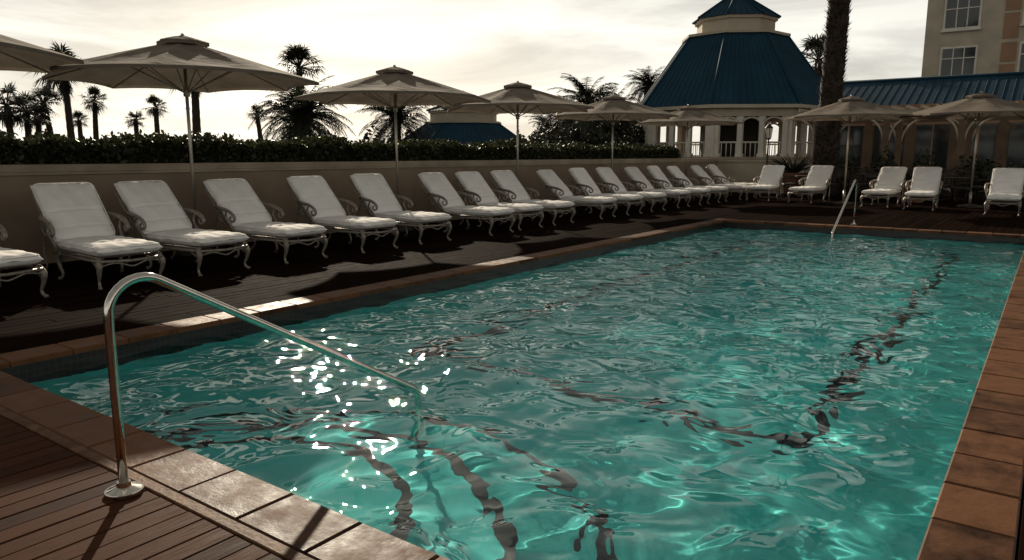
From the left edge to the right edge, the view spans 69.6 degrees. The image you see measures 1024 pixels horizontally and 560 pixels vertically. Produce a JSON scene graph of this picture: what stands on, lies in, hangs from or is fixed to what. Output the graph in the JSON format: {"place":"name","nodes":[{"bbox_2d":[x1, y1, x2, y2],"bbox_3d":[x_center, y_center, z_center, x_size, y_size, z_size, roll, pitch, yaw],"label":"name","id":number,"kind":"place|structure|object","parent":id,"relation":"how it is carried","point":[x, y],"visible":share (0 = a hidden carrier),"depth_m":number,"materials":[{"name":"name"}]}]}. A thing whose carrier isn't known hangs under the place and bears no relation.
{"place":"outdoors","nodes":[
{"label":"outdoors","id":0,"kind":"place"},
{"bbox_2d":[401,90,516,144],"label":"pavilion","id":1,"kind":"structure","parent":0,"point":[464,127],"depth_m":46.65,"materials":[{"name":"blue metal"}]},
{"bbox_2d":[0,0,927,154],"label":"sky","id":2,"kind":"structure","parent":0,"point":[476,47],"materials":[{"name":"white"}]},
{"bbox_2d":[0,192,1023,559],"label":"dark wooden deck","id":3,"kind":"structure","parent":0,"point":[70,308],"depth_m":10.48,"materials":[{"name":"brown wood"}]},
{"bbox_2d":[0,224,48,297],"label":"sun lounger","id":4,"kind":"object","parent":3,"relation":"on","point":[11,258],"visible":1,"depth_m":7.43,"materials":[{"name":"fabric"}]},
{"bbox_2d":[0,34,83,72],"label":"patio umbrella","id":5,"kind":"object","parent":3,"relation":"on","point":[17,55],"visible":0.98,"depth_m":8.90,"materials":[{"name":"fabric"}]},
{"bbox_2d":[30,182,165,289],"bbox_3d":[-4.953,-0.574,8.763,1.877,1.124,0.903,8,12,38],"label":"sun lounger","id":6,"kind":"object","parent":3,"relation":"on","point":[73,218],"visible":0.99,"depth_m":8.81,"materials":[{"name":"fabric"}]},
{"bbox_2d":[42,33,318,255],"bbox_3d":[-4.677,-1.948,10.723,3.425,3.146,3.425,2,10,9],"label":"patio umbrella","id":7,"kind":"object","parent":3,"relation":"on","point":[185,65],"visible":0.94,"depth_m":10.58,"materials":[{"name":"fabric"}]},
{"bbox_2d":[114,180,250,276],"bbox_3d":[-4.328,-0.711,9.594,1.877,1.118,0.903,6,11,32],"label":"sun lounger","id":8,"kind":"object","parent":3,"relation":"on","point":[156,212],"visible":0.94,"depth_m":9.59,"materials":[{"name":"fabric"}]},
{"bbox_2d":[203,178,327,263],"bbox_3d":[-3.577,-0.881,10.614,1.876,1.111,0.903,6,12,33],"label":"sun lounger","id":9,"kind":"object","parent":3,"relation":"on","point":[239,205],"visible":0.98,"depth_m":10.60,"materials":[{"name":"fabric"}]},
{"bbox_2d":[286,176,398,253],"bbox_3d":[-2.722,-1.073,11.706,1.877,1.122,0.903,7,12,35],"label":"sun lounger","id":10,"kind":"object","parent":3,"relation":"on","point":[318,201],"visible":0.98,"depth_m":11.71,"materials":[{"name":"fabric"}]},
{"bbox_2d":[294,65,490,230],"bbox_3d":[-2.213,-2.514,14.140,3.425,3.116,3.425,-7,12,-35],"label":"patio umbrella","id":11,"kind":"object","parent":3,"relation":"on","point":[394,88],"visible":0.95,"depth_m":13.75,"materials":[{"name":"canvas"},{"name":"metal"}]},
{"bbox_2d":[349,173,451,244],"bbox_3d":[-1.966,-1.260,12.780,1.876,1.132,0.903,7,12,37],"label":"sun lounger","id":12,"kind":"object","parent":3,"relation":"on","point":[377,197],"visible":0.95,"depth_m":12.81,"materials":[{"name":"fabric"}]},
{"bbox_2d":[417,172,514,235],"bbox_3d":[-0.911,-1.474,14.058,1.877,1.124,0.903,6,12,34],"label":"sun lounger","id":13,"kind":"object","parent":3,"relation":"on","point":[440,189],"visible":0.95,"depth_m":13.99,"materials":[{"name":"fabric"}]},
{"bbox_2d":[454,171,543,230],"bbox_3d":[-0.299,-1.639,15.043,1.876,1.119,0.903,8,12,39],"label":"sun lounger","id":14,"kind":"object","parent":3,"relation":"on","point":[474,184],"visible":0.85,"depth_m":15.11,"materials":[{"name":"fabric"}]},
{"bbox_2d":[442,81,593,216],"bbox_3d":[0.133,-3.079,17.393,3.425,3.141,3.425,9,13,44],"label":"patio umbrella","id":15,"kind":"object","parent":3,"relation":"on","point":[517,97],"visible":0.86,"depth_m":16.86,"materials":[{"name":"canvas"},{"name":"metal"},{"name":"painted wood"}]},
{"bbox_2d":[489,170,574,225],"bbox_3d":[0.401,-1.805,16.005,1.877,1.125,0.903,7,12,37],"label":"sun lounger","id":16,"kind":"object","parent":3,"relation":"on","point":[510,185],"visible":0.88,"depth_m":16.05,"materials":[{"name":"fabric"}]},
{"bbox_2d":[536,169,616,219],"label":"sun lounger","id":17,"kind":"object","parent":3,"relation":"on","point":[555,184],"visible":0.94,"depth_m":17.35,"materials":[{"name":"fabric"}]},
{"bbox_2d":[568,168,643,215],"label":"sun lounger","id":18,"kind":"object","parent":3,"relation":"on","point":[586,183],"visible":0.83,"depth_m":18.53,"materials":[{"name":"fabric"}]},
{"bbox_2d":[552,94,677,205],"bbox_3d":[2.872,-3.711,21.097,3.425,3.144,3.425,-9,13,-42],"label":"patio umbrella","id":19,"kind":"object","parent":3,"relation":"on","point":[613,107],"visible":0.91,"depth_m":20.46,"materials":[{"name":"canvas"},{"name":"metal"},{"name":"painted wood"}]},
{"bbox_2d":[594,167,666,211],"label":"sun lounger","id":20,"kind":"object","parent":3,"relation":"on","point":[610,179],"visible":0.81,"depth_m":19.62,"materials":[{"name":"fabric"}]},
{"bbox_2d":[623,167,691,207],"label":"sun lounger","id":21,"kind":"object","parent":3,"relation":"on","point":[639,179],"visible":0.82,"depth_m":20.94,"materials":[{"name":"fabric"}]},
{"bbox_2d":[645,166,710,205],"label":"sun lounger","id":22,"kind":"object","parent":3,"relation":"on","point":[657,174],"visible":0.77,"depth_m":22.00,"materials":[{"name":"fabric"}]},
{"bbox_2d":[636,105,742,196],"bbox_3d":[5.995,-4.419,25.320,3.425,3.124,3.425,1,10,5],"label":"patio umbrella","id":23,"kind":"object","parent":3,"relation":"on","point":[690,116],"visible":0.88,"depth_m":24.58,"materials":[{"name":"canvas"},{"name":"metal"},{"name":"painted wood"}]},
{"bbox_2d":[666,166,728,202],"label":"sun lounger","id":24,"kind":"object","parent":3,"relation":"on","point":[676,173],"visible":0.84,"depth_m":23.11,"materials":[{"name":"fabric"}]},
{"bbox_2d":[690,165,748,199],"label":"sun lounger","id":25,"kind":"object","parent":3,"relation":"on","point":[702,175],"visible":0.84,"depth_m":24.51,"materials":[{"name":"fabric"}]},
{"bbox_2d":[706,164,760,197],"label":"sun lounger","id":26,"kind":"object","parent":3,"relation":"on","point":[715,171],"visible":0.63,"depth_m":25.84,"materials":[{"name":"fabric"}]},
{"bbox_2d":[716,160,807,192],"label":"terrace wall","id":27,"kind":"structure","parent":3,"relation":"on","point":[744,171],"depth_m":28.75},
{"bbox_2d":[746,165,784,200],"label":"sun lounger","id":28,"kind":"object","parent":3,"relation":"on","point":[771,179],"visible":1,"depth_m":24.40,"materials":[{"name":"fabric"}]},
{"bbox_2d":[761,121,772,193],"bbox_3d":[9.545,-4.575,27.564,0.340,2.680,0.320,7,12,36],"label":"lamp post","id":29,"kind":"object","parent":3,"relation":"on","point":[768,131],"visible":0.75,"depth_m":27.37,"materials":[{"name":"metal"}]},
{"bbox_2d":[779,173,796,197],"bbox_3d":[9.415,-3.319,25.279,0.548,0.970,0.470,0,10,-2],"label":"dining chair","id":30,"kind":"object","parent":3,"relation":"on","point":[784,184],"visible":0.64,"depth_m":25.07,"materials":[{"name":"wicker"}]},
{"bbox_2d":[768,153,813,193],"bbox_3d":[10.424,-4.041,27.829,1.832,1.538,1.828,3,10,16],"label":"potted plant","id":31,"kind":"object","parent":3,"relation":"on","point":[789,172],"visible":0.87,"depth_m":27.51,"materials":[{"name":"green plant"}]},
{"bbox_2d":[795,175,817,197],"bbox_3d":[10.178,-3.212,25.319,0.900,0.746,0.900,7,12,36],"label":"dining table","id":32,"kind":"object","parent":3,"relation":"on","point":[804,176],"visible":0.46,"depth_m":25.27,"materials":[{"name":"wicker"}]},
{"bbox_2d":[787,165,833,203],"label":"sun lounger","id":33,"kind":"object","parent":3,"relation":"on","point":[818,179],"visible":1,"depth_m":23.14,"materials":[{"name":"fabric"}]},
{"bbox_2d":[822,169,842,197],"bbox_3d":[10.932,-3.303,25.181,0.548,0.970,0.470,2,10,9],"label":"dining chair","id":34,"kind":"object","parent":3,"relation":"on","point":[838,177],"visible":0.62,"depth_m":25.06,"materials":[{"name":"wicker"}]},
{"bbox_2d":[831,179,857,239],"bbox_3d":[6.622,-1.002,14.722,0.156,1.959,1.948,7,12,36],"label":"pool handrail","id":35,"kind":"object","parent":3,"relation":"on","point":[844,204],"visible":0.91,"depth_m":14.92,"materials":[{"name":"metal"}]},
{"bbox_2d":[839,168,856,193],"bbox_3d":[12.507,-3.701,27.522,0.547,0.970,0.470,1,10,4],"label":"dining chair","id":36,"kind":"object","parent":3,"relation":"on","point":[843,176],"visible":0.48,"depth_m":27.46,"materials":[{"name":"metal"}]},
{"bbox_2d":[784,95,921,204],"bbox_3d":[9.865,-3.816,21.682,3.425,3.155,3.425,1,10,8],"label":"patio umbrella","id":37,"kind":"object","parent":3,"relation":"on","point":[851,108],"visible":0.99,"depth_m":21.10,"materials":[{"name":"fabric"}]},
{"bbox_2d":[847,169,863,198],"bbox_3d":[11.497,-3.233,24.773,0.548,0.970,0.470,3,10,16],"label":"dining chair","id":38,"kind":"object","parent":3,"relation":"on","point":[849,184],"visible":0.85,"depth_m":24.64,"materials":[{"name":"wicker"}]},
{"bbox_2d":[855,174,878,193],"bbox_3d":[13.269,-3.581,27.489,0.900,0.746,0.900,7,12,36],"label":"dining table","id":39,"kind":"object","parent":3,"relation":"on","point":[867,180],"visible":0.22,"depth_m":27.44,"materials":[{"name":"wicker"}]},
{"bbox_2d":[861,169,875,189],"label":"dining chair","id":40,"kind":"object","parent":3,"relation":"on","point":[864,183],"visible":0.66,"depth_m":25.46,"materials":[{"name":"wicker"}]},
{"bbox_2d":[860,167,907,207],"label":"sun lounger","id":41,"kind":"object","parent":3,"relation":"on","point":[890,181],"visible":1,"depth_m":21.32,"materials":[{"name":"fabric"}]},
{"bbox_2d":[901,160,943,202],"bbox_3d":[12.222,-3.029,22.485,1.456,1.333,1.478,-8,13,-40],"label":"potted plant","id":42,"kind":"object","parent":3,"relation":"on","point":[908,177],"visible":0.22,"depth_m":22.39,"materials":[{"name":"green plant"}]},
{"bbox_2d":[902,167,943,210],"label":"sun lounger","id":43,"kind":"object","parent":3,"relation":"on","point":[925,182],"visible":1,"depth_m":20.48,"materials":[{"name":"fabric"}]},
{"bbox_2d":[941,170,956,194],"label":"dining chair","id":44,"kind":"object","parent":3,"relation":"on","point":[947,185],"visible":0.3,"depth_m":23.90,"materials":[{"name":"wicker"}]},
{"bbox_2d":[940,169,960,196],"bbox_3d":[15.171,-3.357,25.499,0.470,0.970,0.548,2,10,12],"label":"dining chair","id":45,"kind":"object","parent":3,"relation":"on","point":[958,183],"visible":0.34,"depth_m":25.30,"materials":[{"name":"metal"}]},
{"bbox_2d":[941,177,970,201],"bbox_3d":[13.829,-2.828,23.060,0.900,0.746,0.900,7,12,36],"label":"dining table","id":46,"kind":"object","parent":3,"relation":"on","point":[952,197],"visible":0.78,"depth_m":23.06,"materials":[{"name":"metal"}]},
{"bbox_2d":[950,171,971,202],"bbox_3d":[13.606,-2.816,22.321,0.470,0.970,0.548,3,10,17],"label":"dining chair","id":47,"kind":"object","parent":3,"relation":"on","point":[955,187],"visible":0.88,"depth_m":22.18,"materials":[{"name":"metal"}]},
{"bbox_2d":[899,91,1023,207],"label":"patio umbrella","id":48,"kind":"object","parent":3,"relation":"on","point":[979,106],"visible":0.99,"depth_m":19.97,"materials":[{"name":"fabric"}]},
{"bbox_2d":[969,171,992,201],"bbox_3d":[14.571,-2.908,22.862,0.548,0.970,0.470,2,10,14],"label":"dining chair","id":49,"kind":"object","parent":3,"relation":"on","point":[986,180],"visible":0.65,"depth_m":22.76,"materials":[{"name":"metal"}]},
{"bbox_2d":[983,168,1023,215],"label":"sun lounger","id":50,"kind":"object","parent":3,"relation":"on","point":[1006,184],"visible":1,"depth_m":18.74,"materials":[{"name":"fabric"}]},
{"bbox_2d":[602,101,640,134],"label":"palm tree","id":51,"kind":"object","parent":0,"point":[632,121],"visible":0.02,"depth_m":40.81,"materials":[{"name":"green plant"}]},
{"bbox_2d":[640,0,820,172],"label":"octagonal pavilion","id":52,"kind":"structure","parent":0,"point":[747,64],"depth_m":33.97,"materials":[{"name":"blue metal"},{"name":"white paint"},{"name":"painted wood"}]},
{"bbox_2d":[693,155,1023,559],"bbox_3d":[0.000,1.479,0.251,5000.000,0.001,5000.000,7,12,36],"label":"ground","id":53,"kind":"structure","parent":0,"point":[1022,495],"depth_m":3.29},
{"bbox_2d":[0,81,34,136],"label":"palm tree","id":54,"kind":"object","parent":53,"relation":"on","point":[6,114],"visible":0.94,"depth_m":58.58,"materials":[{"name":"green plant"}]},
{"bbox_2d":[1,90,51,136],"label":"palm tree","id":55,"kind":"object","parent":53,"relation":"on","point":[28,130],"visible":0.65,"depth_m":60.59,"materials":[{"name":"green plant"}]},
{"bbox_2d":[30,103,55,135],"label":"palm tree","id":56,"kind":"object","parent":53,"relation":"on","point":[37,126],"visible":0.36,"depth_m":64.51,"materials":[{"name":"green plant"}]},
{"bbox_2d":[24,84,62,137],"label":"palm tree","id":57,"kind":"object","parent":53,"relation":"on","point":[50,95],"visible":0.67,"depth_m":62.85,"materials":[{"name":"green plant"}]},
{"bbox_2d":[23,41,82,138],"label":"palm tree","id":58,"kind":"object","parent":53,"relation":"on","point":[65,89],"visible":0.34,"depth_m":57.93,"materials":[{"name":"green plant"}]},
{"bbox_2d":[72,109,88,138],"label":"palm tree","id":59,"kind":"object","parent":53,"relation":"on","point":[78,116],"visible":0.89,"depth_m":78.17,"materials":[{"name":"green plant"}]},
{"bbox_2d":[76,85,109,139],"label":"palm tree","id":60,"kind":"object","parent":53,"relation":"on","point":[94,92],"visible":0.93,"depth_m":72.78,"materials":[{"name":"green plant"}]},
{"bbox_2d":[123,110,145,133],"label":"palm tree","id":61,"kind":"object","parent":53,"relation":"on","point":[135,124],"visible":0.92,"depth_m":78.35,"materials":[{"name":"green plant"}]},
{"bbox_2d":[139,93,170,134],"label":"palm tree","id":62,"kind":"object","parent":53,"relation":"on","point":[156,108],"visible":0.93,"depth_m":73.36,"materials":[{"name":"green plant"}]},
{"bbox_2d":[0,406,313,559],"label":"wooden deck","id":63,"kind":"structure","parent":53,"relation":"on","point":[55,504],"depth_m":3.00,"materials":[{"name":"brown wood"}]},
{"bbox_2d":[103,272,420,499],"bbox_3d":[-1.161,0.833,3.933,0.156,1.959,1.948,7,12,36],"label":"pool handrail","id":64,"kind":"object","parent":63,"relation":"on","point":[124,487],"visible":0.93,"depth_m":3.19,"materials":[{"name":"metal"}]},
{"bbox_2d":[168,89,216,140],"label":"palm tree","id":65,"kind":"object","parent":53,"relation":"on","point":[196,120],"visible":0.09,"depth_m":48.67,"materials":[{"name":"brown plant"}]},
{"bbox_2d":[246,102,266,140],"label":"palm tree","id":66,"kind":"object","parent":53,"relation":"on","point":[258,126],"visible":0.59,"depth_m":77.79,"materials":[{"name":"green plant"}]},
{"bbox_2d":[0,125,525,143],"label":"distant trees","id":67,"kind":"object","parent":53,"relation":"on","point":[365,137],"depth_m":65.08,"materials":[{"name":"green plant"}]},
{"bbox_2d":[258,96,334,140],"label":"palm tree","id":68,"kind":"object","parent":53,"relation":"on","point":[266,118],"visible":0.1,"depth_m":42.12,"materials":[{"name":"green plant"}]},
{"bbox_2d":[274,43,326,100],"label":"palm tree","id":69,"kind":"object","parent":53,"relation":"on","point":[298,52],"visible":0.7,"depth_m":57.75,"materials":[{"name":"green plant"}]},
{"bbox_2d":[248,72,356,142],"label":"palm tree","id":70,"kind":"object","parent":53,"relation":"on","point":[300,112],"visible":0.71,"depth_m":40.64,"materials":[{"name":"green plant"}]},
{"bbox_2d":[0,129,681,164],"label":"hedge","id":71,"kind":"object","parent":53,"relation":"on","point":[45,148],"visible":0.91,"depth_m":12.99,"materials":[{"name":"green plant"}]},
{"bbox_2d":[0,158,719,263],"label":"boundary wall","id":72,"kind":"structure","parent":53,"relation":"on","point":[20,222],"depth_m":12.64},
{"bbox_2d":[354,105,437,142],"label":"palm tree","id":73,"kind":"object","parent":53,"relation":"on","point":[387,128],"visible":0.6,"depth_m":44.42,"materials":[{"name":"green plant"}]},
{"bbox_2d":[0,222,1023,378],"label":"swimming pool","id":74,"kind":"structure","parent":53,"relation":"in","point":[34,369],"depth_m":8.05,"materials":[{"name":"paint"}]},
{"bbox_2d":[0,219,1023,559],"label":"pool coping","id":75,"kind":"object","parent":74,"relation":"on","point":[976,513],"visible":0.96,"depth_m":3.61,"materials":[{"name":"stone"}]},
{"bbox_2d":[21,227,1023,559],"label":"pool water","id":76,"kind":"structure","parent":74,"relation":"in","point":[729,393],"depth_m":4.90,"materials":[{"name":"teal liquid"}]},
{"bbox_2d":[524,114,557,140],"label":"palm tree","id":77,"kind":"object","parent":53,"relation":"on","point":[540,117],"visible":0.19,"depth_m":42.91,"materials":[{"name":"green plant"}]},
{"bbox_2d":[535,95,577,133],"bbox_3d":[3.133,-7.571,39.450,3.650,4.703,3.905,3,10,18],"label":"palm tree","id":78,"kind":"object","parent":53,"relation":"on","point":[549,116],"visible":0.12,"depth_m":38.98,"materials":[{"name":"green plant"}]},
{"bbox_2d":[504,93,658,146],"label":"garden shrubs","id":79,"kind":"object","parent":53,"relation":"on","point":[626,134],"visible":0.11,"depth_m":34.32,"materials":[{"name":"green plant"}]},
{"bbox_2d":[546,73,619,142],"bbox_3d":[3.422,-6.739,33.477,3.070,5.064,3.466,-7,12,-34],"label":"palm tree","id":80,"kind":"object","parent":53,"relation":"on","point":[588,95],"visible":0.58,"depth_m":32.84,"materials":[{"name":"green plant"}]},
{"bbox_2d":[598,86,640,122],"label":"palm tree","id":81,"kind":"object","parent":53,"relation":"on","point":[632,98],"visible":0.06,"depth_m":43.41,"materials":[{"name":"green plant"}]},
{"bbox_2d":[624,66,664,102],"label":"palm tree","id":82,"kind":"object","parent":53,"relation":"on","point":[647,80],"visible":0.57,"depth_m":50.15,"materials":[{"name":"green plant"}]},
{"bbox_2d":[799,33,847,77],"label":"palm tree","id":83,"kind":"object","parent":53,"relation":"on","point":[815,44],"visible":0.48,"depth_m":49.78,"materials":[{"name":"green plant"}]},
{"bbox_2d":[810,0,853,195],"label":"palm tree","id":84,"kind":"object","parent":53,"relation":"on","point":[828,133],"visible":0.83,"depth_m":25.89,"materials":[{"name":"brown plant"}]},
{"bbox_2d":[851,167,867,192],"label":"dining chair","id":85,"kind":"object","parent":53,"relation":"on","point":[859,180],"visible":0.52,"depth_m":28.37,"materials":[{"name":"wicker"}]},
{"bbox_2d":[799,101,1018,189],"bbox_3d":[18.954,-5.033,28.436,15.009,3.390,4.000,7,12,36],"label":"pergola","id":86,"kind":"object","parent":53,"relation":"on","point":[965,135],"visible":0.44,"depth_m":29.49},
{"bbox_2d":[836,146,1023,195],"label":"terrace planting","id":87,"kind":"object","parent":53,"relation":"on","point":[980,175],"visible":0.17,"depth_m":27.50,"materials":[{"name":"green plant"}]},
{"bbox_2d":[941,174,955,195],"bbox_3d":[15.326,-3.371,26.255,0.900,0.746,0.900,7,12,36],"label":"dining table","id":88,"kind":"object","parent":53,"relation":"on","point":[942,175],"visible":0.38,"depth_m":26.20,"materials":[{"name":"wicker"}]},
{"bbox_2d":[952,169,975,195],"bbox_3d":[16.090,-3.485,26.252,0.548,0.970,0.470,0,10,-1],"label":"dining chair","id":89,"kind":"object","parent":53,"relation":"on","point":[965,180],"visible":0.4,"depth_m":26.24,"materials":[{"name":"wicker"}]},
{"bbox_2d":[921,0,1023,76],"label":"hotel building","id":90,"kind":"structure","parent":53,"relation":"on","point":[963,37],"depth_m":46.25,"materials":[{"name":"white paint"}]},
{"bbox_2d":[866,168,880,189],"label":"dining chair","id":91,"kind":"object","parent":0,"point":[874,175],"visible":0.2,"depth_m":26.55,"materials":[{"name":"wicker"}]},
{"bbox_2d":[837,71,1023,182],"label":"restaurant building","id":92,"kind":"structure","parent":0,"point":[1003,138],"depth_m":38.78,"materials":[{"name":"blue metal"}]}
]}

